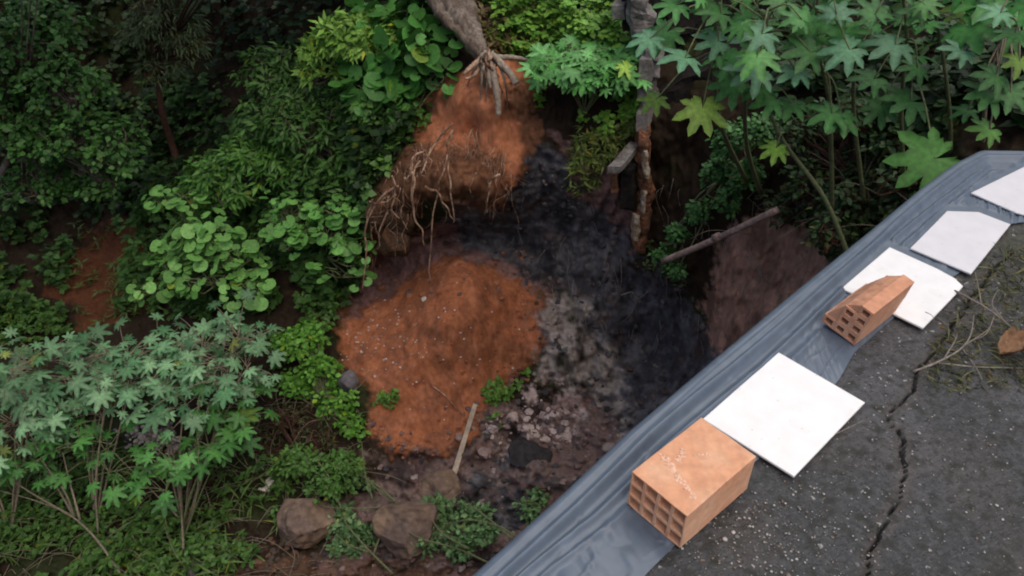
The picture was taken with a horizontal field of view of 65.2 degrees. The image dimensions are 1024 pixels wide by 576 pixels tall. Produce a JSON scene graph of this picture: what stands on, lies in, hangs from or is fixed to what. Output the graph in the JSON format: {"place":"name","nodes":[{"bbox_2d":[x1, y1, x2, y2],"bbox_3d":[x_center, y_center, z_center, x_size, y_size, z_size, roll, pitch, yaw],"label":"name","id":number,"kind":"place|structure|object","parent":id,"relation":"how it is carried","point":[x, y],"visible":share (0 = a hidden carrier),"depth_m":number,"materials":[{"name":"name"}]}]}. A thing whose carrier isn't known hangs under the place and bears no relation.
{"place":"outdoors","nodes":[
{"label":"outdoors","id":0,"kind":"place"},
{"bbox_2d":[0,0,1023,575],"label":"terrain","id":1,"kind":"structure","parent":0,"point":[524,132],"depth_m":8.84,"materials":[{"name":"soil"}]},
{"bbox_2d":[0,326,92,526],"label":"castor bush","id":2,"kind":"object","parent":1,"relation":"on","point":[11,380],"visible":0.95,"depth_m":7.87,"materials":[{"name":"green plant"}]},
{"bbox_2d":[0,427,120,573],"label":"bare branch","id":3,"kind":"object","parent":1,"relation":"on","point":[71,510],"visible":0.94,"depth_m":7.71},
{"bbox_2d":[0,0,151,210],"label":"dense tree","id":4,"kind":"object","parent":1,"relation":"on","point":[30,139],"visible":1,"depth_m":9.29,"materials":[{"name":"green plant"}]},
{"bbox_2d":[0,416,156,511],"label":"castor bush","id":5,"kind":"object","parent":1,"relation":"on","point":[87,434],"visible":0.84,"depth_m":7.66,"materials":[{"name":"green plant"}]},
{"bbox_2d":[0,316,189,520],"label":"castor bush","id":6,"kind":"object","parent":1,"relation":"on","point":[100,370],"visible":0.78,"depth_m":8.07,"materials":[{"name":"green plant"}]},
{"bbox_2d":[95,407,104,533],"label":"bare branch","id":7,"kind":"object","parent":1,"relation":"on","point":[97,521],"visible":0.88,"depth_m":7.75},
{"bbox_2d":[58,220,160,324],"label":"ferns","id":8,"kind":"object","parent":1,"relation":"on","point":[89,278],"visible":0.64,"depth_m":10.96,"materials":[{"name":"green plant"}]},
{"bbox_2d":[0,254,309,575],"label":"grass","id":9,"kind":"structure","parent":1,"relation":"on","point":[206,572],"depth_m":8.08,"materials":[{"name":"green plant"}]},
{"bbox_2d":[111,0,225,184],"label":"hanging tree","id":10,"kind":"object","parent":1,"relation":"on","point":[166,49],"visible":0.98,"depth_m":9.90,"materials":[{"name":"green plant"}]},
{"bbox_2d":[0,280,340,575],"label":"weeds","id":11,"kind":"object","parent":1,"relation":"on","point":[136,525],"visible":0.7,"depth_m":8.01,"materials":[{"name":"green plant"}]},
{"bbox_2d":[112,451,178,517],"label":"bare branch","id":12,"kind":"object","parent":11,"relation":"on","point":[175,514],"visible":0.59,"depth_m":7.89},
{"bbox_2d":[0,66,376,325],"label":"slope undergrowth","id":13,"kind":"object","parent":1,"relation":"on","point":[250,215],"visible":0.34,"depth_m":10.52,"materials":[{"name":"green plant"}]},
{"bbox_2d":[186,559,201,575],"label":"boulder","id":14,"kind":"object","parent":1,"relation":"on","point":[192,572],"visible":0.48,"depth_m":7.65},
{"bbox_2d":[111,286,286,528],"bbox_3d":[-3.197,1.084,8.486,1.690,1.646,1.783,-26,45,-29],"label":"castor bush","id":15,"kind":"object","parent":1,"relation":"on","point":[188,364],"visible":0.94,"depth_m":8.03,"materials":[{"name":"green plant"}]},
{"bbox_2d":[126,179,275,312],"bbox_3d":[-3.418,-0.455,9.107,1.767,1.338,1.242,10,40,12],"label":"round leaf vine","id":16,"kind":"object","parent":1,"relation":"on","point":[208,246],"visible":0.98,"depth_m":8.91,"materials":[{"name":"green plant"}]},
{"bbox_2d":[121,376,280,558],"bbox_3d":[-2.959,1.730,7.989,0.872,1.305,1.659,26,45,29],"label":"castor bush","id":17,"kind":"object","parent":1,"relation":"on","point":[215,451],"visible":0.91,"depth_m":7.71,"materials":[{"name":"green plant"}]},
{"bbox_2d":[178,485,184,549],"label":"bare branch","id":18,"kind":"object","parent":17,"relation":"attached to","point":[182,532],"visible":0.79,"depth_m":7.69,"materials":[{"name":"brown wood"}]},
{"bbox_2d":[0,0,441,288],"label":"dark undergrowth","id":19,"kind":"object","parent":1,"relation":"on","point":[379,133],"visible":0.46,"depth_m":10.80,"materials":[{"name":"green plant"}]},
{"bbox_2d":[172,129,301,236],"bbox_3d":[-3.182,-1.085,9.394,1.626,1.531,0.801,0,38,0],"label":"palm leaf shrub","id":20,"kind":"object","parent":1,"relation":"on","point":[226,171],"visible":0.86,"depth_m":9.06,"materials":[{"name":"green plant"}]},
{"bbox_2d":[258,477,273,491],"bbox_3d":[-2.559,2.069,8.416,0.238,0.169,0.110,-14,41,-17],"label":"plastic scrap","id":21,"kind":"object","parent":1,"relation":"on","point":[269,483],"visible":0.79,"depth_m":8.41,"materials":[{"name":"white plastic"}]},
{"bbox_2d":[226,41,354,214],"bbox_3d":[-2.420,-1.676,9.462,1.473,1.975,2.711,-27,46,-30],"label":"narrow leaf shrub","id":22,"kind":"object","parent":1,"relation":"on","point":[282,110],"visible":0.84,"depth_m":9.04,"materials":[{"name":"green plant"}]},
{"bbox_2d":[240,398,341,455],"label":"dry bush","id":23,"kind":"object","parent":1,"relation":"on","point":[289,422],"visible":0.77,"depth_m":8.63,"materials":[{"name":"green plant"}]},
{"bbox_2d":[276,498,336,548],"bbox_3d":[-2.068,2.330,8.073,0.597,0.421,0.522,-16,41,-19],"label":"boulder","id":24,"kind":"object","parent":1,"relation":"on","point":[302,522],"visible":0.89,"depth_m":7.92,"materials":[{"name":"brown stone"}]},
{"bbox_2d":[266,441,367,505],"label":"weed clump","id":25,"kind":"object","parent":1,"relation":"on","point":[297,461],"visible":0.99,"depth_m":8.10,"materials":[{"name":"green plant"}]},
{"bbox_2d":[258,190,376,291],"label":"round leaf vine","id":26,"kind":"object","parent":1,"relation":"on","point":[296,237],"visible":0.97,"depth_m":8.71,"materials":[{"name":"green plant"}]},
{"bbox_2d":[271,316,370,441],"bbox_3d":[-2.139,1.033,8.732,0.789,1.028,1.305,-21,43,-24],"label":"leaf vine","id":27,"kind":"object","parent":1,"relation":"on","point":[310,377],"visible":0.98,"depth_m":8.72,"materials":[{"name":"green plant"}]},
{"bbox_2d":[290,6,403,90],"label":"rosette shrub","id":28,"kind":"object","parent":1,"relation":"on","point":[332,40],"visible":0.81,"depth_m":8.46,"materials":[{"name":"green plant"}]},
{"bbox_2d":[338,370,358,393],"bbox_3d":[-1.776,1.062,8.812,0.208,0.340,0.211,27,46,30],"label":"boulder","id":29,"kind":"object","parent":1,"relation":"on","point":[348,379],"visible":0.88,"depth_m":8.71,"materials":[{"name":"grey stone"}]},
{"bbox_2d":[301,443,396,509],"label":"broken branch","id":30,"kind":"object","parent":1,"relation":"on","point":[368,487],"visible":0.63,"depth_m":8.17,"materials":[{"name":"brown plant"}]},
{"bbox_2d":[324,500,392,573],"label":"weed","id":31,"kind":"object","parent":1,"relation":"on","point":[345,533],"visible":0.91,"depth_m":7.93,"materials":[{"name":"green plant"}]},
{"bbox_2d":[103,379,620,575],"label":"rubble","id":32,"kind":"object","parent":1,"relation":"on","point":[562,429],"visible":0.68,"depth_m":8.69,"materials":[{"name":"grey stone"}]},
{"bbox_2d":[343,97,431,181],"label":"vine","id":33,"kind":"object","parent":1,"relation":"on","point":[368,104],"visible":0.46,"depth_m":8.42,"materials":[{"name":"green plant"}]},
{"bbox_2d":[328,0,468,121],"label":"broad leaf vine","id":34,"kind":"object","parent":1,"relation":"on","point":[422,56],"visible":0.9,"depth_m":8.30,"materials":[{"name":"green plant"}]},
{"bbox_2d":[372,501,438,559],"bbox_3d":[-1.041,2.354,7.989,0.663,0.651,0.599,22,43,25],"label":"boulder","id":35,"kind":"object","parent":1,"relation":"on","point":[394,524],"visible":0.95,"depth_m":7.76,"materials":[{"name":"stone"}]},
{"bbox_2d":[340,279,535,422],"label":"pebbles","id":36,"kind":"object","parent":1,"relation":"on","point":[462,373],"visible":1,"depth_m":8.99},
{"bbox_2d":[418,469,460,503],"bbox_3d":[-0.788,2.127,8.463,0.511,0.328,0.438,0,38,0],"label":"boulder","id":37,"kind":"object","parent":1,"relation":"on","point":[445,482],"visible":0.65,"depth_m":8.38,"materials":[{"name":"stone"}]},
{"bbox_2d":[350,251,534,469],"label":"clods","id":38,"kind":"object","parent":1,"relation":"on","point":[411,446],"visible":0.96,"depth_m":8.95,"materials":[{"name":"brown soil"}]},
{"bbox_2d":[362,0,527,292],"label":"leaning tree","id":39,"kind":"object","parent":1,"relation":"on","point":[460,18],"visible":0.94,"depth_m":8.00,"materials":[{"name":"brown plant"}]},
{"bbox_2d":[433,386,462,414],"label":"dry twig","id":40,"kind":"object","parent":1,"relation":"on","point":[446,397],"visible":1,"depth_m":8.84,"materials":[{"name":"wood"}]},
{"bbox_2d":[372,367,531,428],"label":"small plants","id":41,"kind":"object","parent":1,"relation":"on","point":[497,390],"visible":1,"depth_m":8.97,"materials":[{"name":"green plant"}]},
{"bbox_2d":[0,141,906,575],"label":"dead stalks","id":42,"kind":"object","parent":1,"relation":"on","point":[336,447],"visible":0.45,"depth_m":7.94,"materials":[{"name":"plant"}]},
{"bbox_2d":[404,490,514,564],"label":"weed","id":43,"kind":"object","parent":1,"relation":"on","point":[459,539],"visible":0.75,"depth_m":7.82,"materials":[{"name":"green plant"}]},
{"bbox_2d":[452,403,476,474],"bbox_3d":[-0.532,1.687,8.724,0.065,0.382,0.857,10,40,13],"label":"wooden board","id":44,"kind":"object","parent":1,"relation":"on","point":[463,443],"visible":0.9,"depth_m":8.72,"materials":[{"name":"brown wood"}]},
{"bbox_2d":[475,0,526,55],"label":"dry fronds","id":45,"kind":"object","parent":1,"relation":"on","point":[482,13],"visible":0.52,"depth_m":8.29,"materials":[{"name":"green plant"}]},
{"bbox_2d":[507,436,552,468],"bbox_3d":[0.197,1.808,8.726,0.495,0.231,0.463,0,38,0],"label":"boulder","id":46,"kind":"object","parent":1,"relation":"on","point":[523,452],"visible":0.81,"depth_m":8.64,"materials":[{"name":"grey stone"}]},
{"bbox_2d":[511,485,550,525],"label":"weed","id":47,"kind":"object","parent":1,"relation":"on","point":[532,508],"visible":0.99,"depth_m":8.05,"materials":[{"name":"green plant"}]},
{"bbox_2d":[481,0,635,198],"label":"sparse weeds","id":48,"kind":"object","parent":1,"relation":"on","point":[592,158],"visible":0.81,"depth_m":8.18,"materials":[{"name":"green plant"}]},
{"bbox_2d":[481,0,640,141],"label":"bright undergrowth","id":49,"kind":"object","parent":1,"relation":"on","point":[605,25],"visible":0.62,"depth_m":8.12,"materials":[{"name":"green plant"}]},
{"bbox_2d":[437,160,705,422],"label":"charred crumbs","id":50,"kind":"object","parent":1,"relation":"on","point":[629,279],"visible":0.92,"depth_m":9.09,"materials":[{"name":"black soil"}]},
{"bbox_2d":[516,33,652,114],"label":"castor bush","id":51,"kind":"object","parent":1,"relation":"on","point":[588,69],"visible":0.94,"depth_m":7.56,"materials":[{"name":"green plant"}]},
{"bbox_2d":[621,291,648,298],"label":"dry twig","id":52,"kind":"object","parent":1,"relation":"on","point":[634,295],"visible":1,"depth_m":9.11,"materials":[{"name":"wood"}]},
{"bbox_2d":[506,178,826,353],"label":"rootlets","id":53,"kind":"object","parent":1,"relation":"hanging from","point":[682,267],"visible":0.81,"depth_m":8.29,"materials":[{"name":"black plant"}]},
{"bbox_2d":[607,0,782,253],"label":"trunk","id":54,"kind":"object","parent":1,"relation":"on","point":[628,169],"depth_m":7.82,"materials":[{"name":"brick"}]},
{"bbox_2d":[646,111,791,280],"bbox_3d":[1.926,-0.828,7.425,0.604,2.013,1.123,-27,46,-30],"label":"ivy","id":55,"kind":"object","parent":1,"relation":"on","point":[734,132],"visible":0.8,"depth_m":7.25,"materials":[{"name":"green plant"}]},
{"bbox_2d":[661,206,779,263],"bbox_3d":[1.825,-0.452,7.147,0.979,0.984,0.072,24,44,27],"label":"old pipe","id":56,"kind":"object","parent":1,"relation":"on","point":[716,237],"visible":1,"depth_m":7.08,"materials":[{"name":"brown metal"}]},
{"bbox_2d":[626,0,852,193],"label":"castor plant","id":57,"kind":"object","parent":1,"relation":"on","point":[655,39],"visible":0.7,"depth_m":4.72,"materials":[{"name":"green plant"}]},
{"bbox_2d":[642,141,922,287],"bbox_3d":[2.276,-0.578,7.186,0.458,2.648,2.792,-20,43,-23],"label":"bank ivy","id":58,"kind":"object","parent":1,"relation":"on","point":[852,169],"visible":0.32,"depth_m":6.30,"materials":[{"name":"green plant"}]},
{"bbox_2d":[685,0,938,251],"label":"castor plant","id":59,"kind":"object","parent":1,"relation":"on","point":[750,64],"visible":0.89,"depth_m":4.52,"materials":[{"name":"green plant"}]},
{"bbox_2d":[756,68,1022,254],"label":"thicket","id":60,"kind":"object","parent":1,"relation":"on","point":[845,205],"visible":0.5,"depth_m":6.08,"materials":[{"name":"green plant"}]},
{"bbox_2d":[757,0,1023,145],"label":"hill undergrowth","id":61,"kind":"object","parent":1,"relation":"on","point":[925,43],"visible":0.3,"depth_m":6.02,"materials":[{"name":"green plant"}]},
{"bbox_2d":[845,0,1020,198],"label":"castor plant","id":62,"kind":"object","parent":1,"relation":"on","point":[919,157],"visible":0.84,"depth_m":4.32,"materials":[{"name":"green plant"}]},
{"bbox_2d":[936,0,1023,147],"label":"castor plant","id":63,"kind":"object","parent":1,"relation":"on","point":[998,11],"visible":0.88,"depth_m":4.14,"materials":[{"name":"green plant"}]},
{"bbox_2d":[645,222,1023,575],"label":"pavement","id":64,"kind":"structure","parent":0,"point":[898,457],"depth_m":2.31,"materials":[{"name":"grey asphalt"}]},
{"bbox_2d":[473,150,1023,575],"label":"plastic tarp","id":65,"kind":"object","parent":64,"relation":"on","point":[591,521],"visible":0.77,"depth_m":2.58,"materials":[{"name":"grey plastic"}]},
{"bbox_2d":[628,418,755,547],"bbox_3d":[0.494,0.530,2.207,0.297,0.145,0.190,-29,47,-31],"label":"hollow brick","id":66,"kind":"object","parent":65,"relation":"on","point":[689,483],"visible":1,"depth_m":2.15,"materials":[{"name":"brick"}]},
{"bbox_2d":[703,353,864,477],"bbox_3d":[0.852,0.382,2.495,0.432,0.007,0.313,-31,48,-33],"label":"ceramic tile","id":67,"kind":"object","parent":65,"relation":"on","point":[785,414],"visible":0.91,"depth_m":2.48,"materials":[{"name":"white ceramic"}]},
{"bbox_2d":[821,274,913,344],"bbox_3d":[1.238,0.052,2.789,0.267,0.166,0.162,-28,46,-30],"label":"hollow brick","id":68,"kind":"object","parent":65,"relation":"on","point":[858,315],"visible":1,"depth_m":2.73,"materials":[{"name":"brick"}]},
{"bbox_2d":[843,247,962,328],"bbox_3d":[1.468,-0.009,2.987,0.380,0.007,0.309,-31,48,-33],"label":"ceramic tile","id":69,"kind":"object","parent":65,"relation":"on","point":[932,292],"visible":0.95,"depth_m":2.99,"materials":[{"name":"white ceramic"}]},
{"bbox_2d":[910,211,1009,274],"bbox_3d":[1.821,-0.207,3.236,0.235,0.007,0.464,31,48,33],"label":"ceramic tile","id":70,"kind":"object","parent":65,"relation":"on","point":[962,241],"visible":1,"depth_m":3.21,"materials":[{"name":"ceramic"}]},
{"bbox_2d":[971,167,1023,215],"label":"ceramic tile","id":71,"kind":"object","parent":65,"relation":"on","point":[1006,192],"visible":1,"depth_m":3.49,"materials":[{"name":"ceramic"}]},
{"bbox_2d":[652,301,1023,575],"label":"grit","id":72,"kind":"object","parent":64,"relation":"on","point":[820,546],"visible":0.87,"depth_m":2.17,"materials":[{"name":"grey gravel"}]},
{"bbox_2d":[912,314,989,372],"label":"twig","id":73,"kind":"object","parent":64,"relation":"on","point":[936,362],"visible":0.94,"depth_m":2.68,"materials":[{"name":"brown wood"}]},
{"bbox_2d":[921,240,1023,395],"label":"ground litter","id":74,"kind":"object","parent":64,"relation":"on","point":[1002,324],"visible":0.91,"depth_m":2.79,"materials":[{"name":"brown plant"}]},
{"bbox_2d":[962,349,982,379],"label":"twig","id":75,"kind":"object","parent":64,"relation":"on","point":[963,350],"visible":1,"depth_m":2.65,"materials":[{"name":"grey wood"}]},
{"bbox_2d":[937,362,1012,367],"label":"twig","id":76,"kind":"object","parent":64,"relation":"on","point":[971,366],"visible":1,"depth_m":2.65,"materials":[{"name":"brown wood"}]},
{"bbox_2d":[954,273,1011,340],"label":"twig","id":77,"kind":"object","parent":64,"relation":"on","point":[971,299],"visible":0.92,"depth_m":2.83,"materials":[{"name":"brown wood"}]},
{"bbox_2d":[998,326,1023,355],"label":"dry leaf","id":78,"kind":"object","parent":64,"relation":"on","point":[1011,341],"visible":1,"depth_m":2.69,"materials":[{"name":"brown plant"}]}
]}

